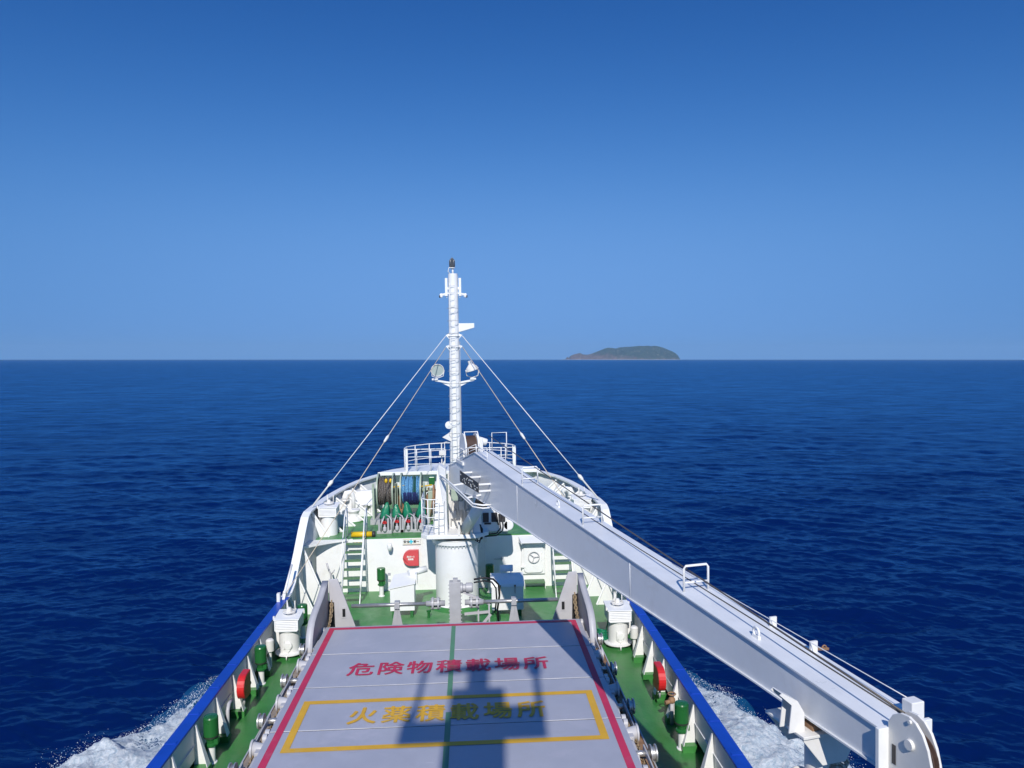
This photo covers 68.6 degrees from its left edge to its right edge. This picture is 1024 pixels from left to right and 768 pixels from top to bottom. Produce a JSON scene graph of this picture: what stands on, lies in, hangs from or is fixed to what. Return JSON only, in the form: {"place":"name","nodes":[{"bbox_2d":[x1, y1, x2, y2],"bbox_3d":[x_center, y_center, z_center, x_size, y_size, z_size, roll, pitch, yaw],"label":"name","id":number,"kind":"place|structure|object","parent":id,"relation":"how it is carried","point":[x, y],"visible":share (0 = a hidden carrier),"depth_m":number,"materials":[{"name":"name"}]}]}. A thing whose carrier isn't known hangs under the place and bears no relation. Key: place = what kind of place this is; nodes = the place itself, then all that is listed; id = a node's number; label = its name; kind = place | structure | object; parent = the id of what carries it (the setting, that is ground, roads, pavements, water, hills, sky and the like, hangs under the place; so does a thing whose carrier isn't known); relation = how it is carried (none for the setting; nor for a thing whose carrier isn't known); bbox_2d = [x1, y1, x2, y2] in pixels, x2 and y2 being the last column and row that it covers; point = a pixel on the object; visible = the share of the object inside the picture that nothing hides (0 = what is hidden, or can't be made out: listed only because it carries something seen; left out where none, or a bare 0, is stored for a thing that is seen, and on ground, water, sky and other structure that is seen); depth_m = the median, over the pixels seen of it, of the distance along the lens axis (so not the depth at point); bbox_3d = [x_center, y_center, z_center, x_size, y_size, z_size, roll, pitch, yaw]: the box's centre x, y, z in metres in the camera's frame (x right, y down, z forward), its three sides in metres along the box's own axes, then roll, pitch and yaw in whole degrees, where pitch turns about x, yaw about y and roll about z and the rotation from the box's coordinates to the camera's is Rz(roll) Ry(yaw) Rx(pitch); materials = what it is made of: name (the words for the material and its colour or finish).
{"place":"outdoors","nodes":[
{"label":"outdoors","id":0,"kind":"place"},
{"bbox_2d":[326,563,334,578],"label":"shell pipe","id":1,"kind":"object","parent":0,"point":[330,573],"visible":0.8,"depth_m":28.77,"materials":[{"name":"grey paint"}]},
{"bbox_2d":[356,490,371,513],"bbox_3d":[-6.703,5.470,34.913,1.144,1.000,0.914,-1,2,-3],"label":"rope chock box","id":2,"kind":"object","parent":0,"point":[364,498],"visible":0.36,"depth_m":34.75,"materials":[{"name":"white paint"}]},
{"bbox_2d":[0,360,1023,767],"bbox_3d":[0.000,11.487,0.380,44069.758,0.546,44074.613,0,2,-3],"label":"sea","id":3,"kind":"structure","parent":0,"point":[864,516],"depth_m":62.49,"materials":[{"name":"liquid"}]},
{"bbox_2d":[49,676,216,767],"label":"bow wave","id":4,"kind":"object","parent":3,"relation":"on","point":[142,748],"visible":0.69,"depth_m":21.54,"materials":[{"name":"white liquid"}]},
{"bbox_2d":[146,463,752,767],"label":"cargo ship","id":5,"kind":"object","parent":3,"relation":"on","point":[708,741],"visible":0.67,"depth_m":24.27,"materials":[{"name":"blue paint"}]},
{"bbox_2d":[203,713,219,764],"bbox_3d":[-6.922,8.168,17.265,0.338,1.110,0.336,-1,2,-3],"label":"air pipe","id":6,"kind":"object","parent":5,"relation":"on","point":[211,736],"visible":0.94,"depth_m":17.17,"materials":[{"name":"metal"}]},
{"bbox_2d":[226,699,232,730],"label":"pipe","id":7,"kind":"object","parent":5,"relation":"on","point":[229,706],"visible":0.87,"depth_m":18.56,"materials":[{"name":"white metal"}]},
{"bbox_2d":[236,669,250,704],"bbox_3d":[-6.961,7.938,19.510,0.183,0.840,0.721,-1,2,-3],"label":"fire hose box","id":8,"kind":"object","parent":5,"relation":"attached to","point":[243,689],"visible":1,"depth_m":19.31,"materials":[{"name":"red paint"}]},
{"bbox_2d":[254,644,267,685],"bbox_3d":[-7.180,8.030,21.455,0.338,1.110,0.336,-1,2,-3],"label":"air pipe","id":9,"kind":"object","parent":5,"relation":"on","point":[260,650],"visible":0.98,"depth_m":21.36,"materials":[{"name":"green metal"}]},
{"bbox_2d":[266,638,273,666],"bbox_3d":[-7.307,8.116,22.653,0.240,0.860,0.240,-1,2,-3],"label":"vent pipe","id":10,"kind":"object","parent":5,"relation":"on","point":[270,645],"visible":0.92,"depth_m":22.58,"materials":[{"name":"white metal"}]},
{"bbox_2d":[273,600,304,660],"bbox_3d":[-6.982,7.662,23.508,0.920,1.700,0.920,-1,2,-3],"label":"ventilator","id":11,"kind":"object","parent":5,"relation":"on","point":[288,622],"visible":0.98,"depth_m":23.24,"materials":[{"name":"white paint"}]},
{"bbox_2d":[297,603,307,638],"bbox_3d":[-6.981,7.896,25.019,0.338,1.130,0.336,-1,2,-3],"label":"air pipe","id":12,"kind":"object","parent":5,"relation":"on","point":[302,628],"visible":0.66,"depth_m":24.95,"materials":[{"name":"metal"}]},
{"bbox_2d":[317,495,340,535],"bbox_3d":[-7.459,5.327,30.595,0.860,1.600,0.810,-1,2,-3],"label":"ventilator","id":13,"kind":"object","parent":5,"relation":"on","point":[328,510],"visible":0.96,"depth_m":30.27,"materials":[{"name":"white paint"}]},
{"bbox_2d":[305,579,354,657],"bbox_3d":[-5.317,7.303,22.293,1.000,2.450,3.189,-1,2,-3],"label":"chain guide post","id":14,"kind":"object","parent":5,"relation":"on","point":[331,609],"visible":0.67,"depth_m":23.03,"materials":[{"name":"grey paint"}]},
{"bbox_2d":[342,490,355,507],"bbox_3d":[-7.380,5.394,33.862,0.600,1.244,0.357,-1,2,-3],"label":"goose neck pipe","id":15,"kind":"object","parent":5,"relation":"on","point":[346,494],"visible":0.83,"depth_m":33.80,"materials":[{"name":"white metal"}]},
{"bbox_2d":[339,508,367,603],"bbox_3d":[-6.178,6.670,29.235,0.828,3.272,2.204,-1,2,-3],"label":"inclined ladder","id":16,"kind":"object","parent":5,"relation":"on","point":[355,560],"visible":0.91,"depth_m":29.10,"materials":[{"name":"white metal"}]},
{"bbox_2d":[348,539,361,549],"bbox_3d":[-6.197,6.368,29.740,0.588,0.400,0.046,-1,2,-3],"label":"hazard plate","id":17,"kind":"object","parent":5,"relation":"attached to","point":[354,547],"visible":0.91,"depth_m":29.72,"materials":[{"name":"white paint"}]},
{"bbox_2d":[348,508,362,522],"bbox_3d":[-6.989,5.772,33.066,0.889,0.530,0.889,-1,2,-3],"label":"bollard","id":18,"kind":"object","parent":5,"relation":"on","point":[353,514],"visible":0.8,"depth_m":32.83,"materials":[{"name":"white metal"}]},
{"bbox_2d":[351,531,375,536],"bbox_3d":[-5.940,6.006,29.977,0.940,0.228,0.229,-1,2,-3],"label":"step bar","id":19,"kind":"object","parent":5,"relation":"on","point":[368,534],"visible":1,"depth_m":29.89,"materials":[{"name":"yellow paint"}]},
{"bbox_2d":[377,567,385,596],"bbox_3d":[-5.100,7.724,29.279,0.338,1.130,0.336,-1,2,-3],"label":"air pipe","id":20,"kind":"object","parent":5,"relation":"on","point":[381,578],"visible":1,"depth_m":29.18,"materials":[{"name":"green metal"}]},
{"bbox_2d":[377,502,392,533],"bbox_3d":[-5.236,5.470,30.645,0.614,1.255,0.616,-1,2,-22],"label":"winch control","id":21,"kind":"object","parent":5,"relation":"on","point":[384,525],"visible":1,"depth_m":30.52,"materials":[{"name":"green fabric"}]},
{"bbox_2d":[370,473,403,524],"bbox_3d":[-5.410,4.964,32.928,1.464,2.107,1.554,-1,2,-3],"label":"mooring winch","id":22,"kind":"object","parent":5,"relation":"on","point":[383,492],"visible":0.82,"depth_m":32.39,"materials":[{"name":"fabric"}]},
{"bbox_2d":[387,542,391,550],"bbox_3d":[-4.836,6.442,29.713,0.200,0.325,0.380,-1,2,-3],"label":"bulkhead lamp","id":23,"kind":"object","parent":5,"relation":"attached to","point":[389,546],"visible":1,"depth_m":29.55,"materials":[{"name":"white paint"}]},
{"bbox_2d":[390,504,404,532],"bbox_3d":[-4.723,5.514,30.854,0.644,1.133,0.631,-1,2,-3],"label":"winch control","id":24,"kind":"object","parent":5,"relation":"on","point":[396,522],"visible":0.98,"depth_m":30.75,"materials":[{"name":"green fabric"}]},
{"bbox_2d":[388,566,427,617],"bbox_3d":[-3.776,7.530,27.201,1.419,1.618,1.094,-1,2,-3],"label":"deck locker","id":25,"kind":"object","parent":5,"relation":"on","point":[402,587],"visible":0.82,"depth_m":26.73,"materials":[{"name":"white metal"}]},
{"bbox_2d":[401,502,415,532],"bbox_3d":[-4.264,5.464,30.863,0.644,1.219,0.602,-1,2,-3],"label":"winch control","id":26,"kind":"object","parent":5,"relation":"on","point":[406,512],"visible":0.98,"depth_m":30.84,"materials":[{"name":"green fabric"}]},
{"bbox_2d":[403,549,418,565],"bbox_3d":[-4.024,6.914,29.829,0.621,0.620,0.191,-1,2,-3],"label":"fire hose box","id":27,"kind":"object","parent":5,"relation":"attached to","point":[411,557],"visible":1,"depth_m":29.75,"materials":[{"name":"red paint"}]},
{"bbox_2d":[402,538,420,544],"bbox_3d":[-4.008,6.281,29.896,0.720,0.240,0.038,-1,2,-3],"label":"safety sign","id":28,"kind":"object","parent":5,"relation":"attached to","point":[412,541],"visible":1,"depth_m":29.88,"materials":[{"name":"white paint"}]},
{"bbox_2d":[396,472,431,523],"bbox_3d":[-4.312,4.946,32.990,1.664,2.107,1.554,-1,2,-3],"label":"mooring winch","id":29,"kind":"object","parent":5,"relation":"on","point":[411,490],"visible":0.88,"depth_m":32.46,"materials":[{"name":"blue fabric"}]},
{"bbox_2d":[413,500,427,532],"bbox_3d":[-3.743,5.414,30.844,0.644,1.304,0.607,-1,2,-3],"label":"winch control","id":30,"kind":"object","parent":5,"relation":"on","point":[418,526],"visible":0.66,"depth_m":30.84,"materials":[{"name":"green plastic"}]},
{"bbox_2d":[428,476,447,519],"bbox_3d":[-3.243,5.035,32.938,0.850,1.900,1.226,-1,2,-3],"label":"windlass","id":31,"kind":"object","parent":5,"relation":"on","point":[432,494],"visible":0.28,"depth_m":32.65,"materials":[{"name":"white metal"}]},
{"bbox_2d":[277,258,599,601],"bbox_3d":[-2.262,0.756,29.806,12.000,12.655,8.990,-1,2,-3],"label":"foremast","id":32,"kind":"object","parent":5,"relation":"on","point":[455,383],"visible":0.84,"depth_m":33.65,"materials":[{"name":"white metal"}]},
{"bbox_2d":[227,619,657,767],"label":"cargo hatch","id":33,"kind":"object","parent":5,"relation":"on","point":[529,694],"visible":0.95,"depth_m":17.23,"materials":[{"name":"grey paint"}]},
{"bbox_2d":[351,577,557,624],"bbox_3d":[-1.829,7.316,24.506,6.650,2.172,1.028,-1,2,-3],"label":"drive shaft","id":34,"kind":"object","parent":5,"relation":"on","point":[457,588],"visible":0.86,"depth_m":24.07,"materials":[{"name":"metal"}]},
{"bbox_2d":[404,442,515,471],"bbox_3d":[-2.664,3.699,38.740,5.644,1.140,2.772,-1,2,-3],"label":"bow railing","id":35,"kind":"object","parent":5,"relation":"on","point":[513,458],"visible":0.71,"depth_m":37.59,"materials":[{"name":"white metal"}]},
{"bbox_2d":[483,537,486,587],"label":"pipe","id":36,"kind":"object","parent":5,"relation":"on","point":[484,538],"visible":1,"depth_m":30.08,"materials":[{"name":"metal"}]},
{"bbox_2d":[486,563,493,592],"bbox_3d":[-0.870,7.651,29.567,0.338,1.130,0.336,-1,2,-3],"label":"air pipe","id":37,"kind":"object","parent":5,"relation":"on","point":[489,568],"visible":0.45,"depth_m":29.45,"materials":[{"name":"metal"}]},
{"bbox_2d":[490,565,523,616],"bbox_3d":[-0.178,7.451,27.074,1.190,1.680,0.880,-1,2,-3],"label":"deck locker","id":38,"kind":"object","parent":5,"relation":"on","point":[511,583],"visible":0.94,"depth_m":26.73,"materials":[{"name":"metal"}]},
{"bbox_2d":[519,536,544,573],"bbox_3d":[0.843,6.887,29.954,1.110,1.540,0.530,-1,2,-3],"label":"weathertight door","id":39,"kind":"structure","parent":5,"relation":"attached to","point":[533,553],"depth_m":30.07,"materials":[{"name":"white paint"}]},
{"bbox_2d":[524,543,542,572],"bbox_3d":[0.861,6.982,30.104,0.780,1.180,0.060,-1,2,-3],"label":"door leaf","id":40,"kind":"structure","parent":39,"relation":"in","point":[530,567],"depth_m":30.07,"materials":[{"name":"white paint"}]},
{"bbox_2d":[524,579,545,587],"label":"step","id":41,"kind":"structure","parent":5,"relation":"on","point":[534,581],"depth_m":29.93,"materials":[{"name":"green paint"}]},
{"bbox_2d":[552,548,575,596],"bbox_3d":[1.968,6.534,29.693,0.828,3.272,2.204,-1,2,-3],"label":"inclined ladder","id":42,"kind":"object","parent":5,"relation":"on","point":[559,571],"visible":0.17,"depth_m":29.19,"materials":[{"name":"white metal"}]},
{"bbox_2d":[561,486,574,497],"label":"goose neck pipe","id":43,"kind":"object","parent":5,"relation":"on","point":[563,490],"visible":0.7,"depth_m":33.84,"materials":[{"name":"white metal"}]},
{"bbox_2d":[552,571,596,646],"bbox_3d":[1.831,7.184,22.694,1.000,2.450,3.189,-1,2,-3],"label":"chain guide post","id":44,"kind":"object","parent":5,"relation":"on","point":[572,603],"visible":0.69,"depth_m":23.56,"materials":[{"name":"grey paint"}]},
{"bbox_2d":[571,486,591,511],"bbox_3d":[2.918,5.139,31.628,0.860,1.600,0.810,-1,2,-3],"label":"ventilator","id":45,"kind":"object","parent":5,"relation":"on","point":[576,500],"visible":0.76,"depth_m":31.31,"materials":[{"name":"white paint"}]},
{"bbox_2d":[596,620,607,639],"bbox_3d":[2.901,7.833,24.175,0.471,0.988,0.463,-1,2,-3],"label":"hose coil","id":46,"kind":"object","parent":5,"relation":"on","point":[604,633],"visible":0.6,"depth_m":24.03,"materials":[{"name":"green plastic"}]},
{"bbox_2d":[603,592,631,650],"bbox_3d":[3.372,7.496,23.889,0.920,1.700,0.920,-1,2,-3],"label":"ventilator","id":47,"kind":"object","parent":5,"relation":"on","point":[618,613],"visible":1,"depth_m":23.62,"materials":[{"name":"white paint"}]},
{"bbox_2d":[630,625,637,652],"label":"vent pipe","id":48,"kind":"object","parent":5,"relation":"on","point":[634,632],"visible":0.91,"depth_m":23.19,"materials":[{"name":"white metal"}]},
{"bbox_2d":[653,661,665,697],"bbox_3d":[3.830,7.737,19.514,0.184,0.840,0.721,-1,2,-3],"label":"fire hose box","id":49,"kind":"object","parent":5,"relation":"attached to","point":[659,679],"visible":1,"depth_m":19.32,"materials":[{"name":"red paint"}]},
{"bbox_2d":[664,691,675,724],"bbox_3d":[3.949,8.113,18.731,0.301,0.798,0.214,-1,2,-3],"label":"hydrant","id":50,"kind":"object","parent":5,"relation":"on","point":[671,700],"visible":0.98,"depth_m":18.69,"materials":[{"name":"white metal"}]},
{"bbox_2d":[421,431,941,767],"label":"deck crane","id":51,"kind":"object","parent":5,"relation":"on","point":[490,491],"visible":0.98,"depth_m":12.12,"materials":[{"name":"white paint"}]},
{"bbox_2d":[674,700,689,750],"bbox_3d":[3.976,7.996,17.576,0.338,1.110,0.336,-1,2,-3],"label":"air pipe","id":52,"kind":"object","parent":5,"relation":"on","point":[681,714],"visible":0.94,"depth_m":17.47,"materials":[{"name":"metal"}]},
{"bbox_2d":[765,687,850,767],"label":"boom rest","id":53,"kind":"object","parent":5,"relation":"on","point":[823,749],"visible":0.8,"depth_m":8.69,"materials":[{"name":"white paint"}]},
{"bbox_2d":[685,669,865,767],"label":"bow wave","id":54,"kind":"object","parent":3,"relation":"on","point":[759,742],"visible":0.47,"depth_m":21.74,"materials":[{"name":"white liquid"}]},
{"bbox_2d":[0,0,1023,359],"label":"sky","id":55,"kind":"structure","parent":0,"point":[180,179],"materials":[{"name":"blue"}]},
{"bbox_2d":[561,346,679,359],"bbox_3d":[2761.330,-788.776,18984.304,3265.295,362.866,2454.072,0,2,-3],"label":"island","id":56,"kind":"structure","parent":0,"point":[642,353],"depth_m":18331.10,"materials":[{"name":"grey stone"}]}
]}

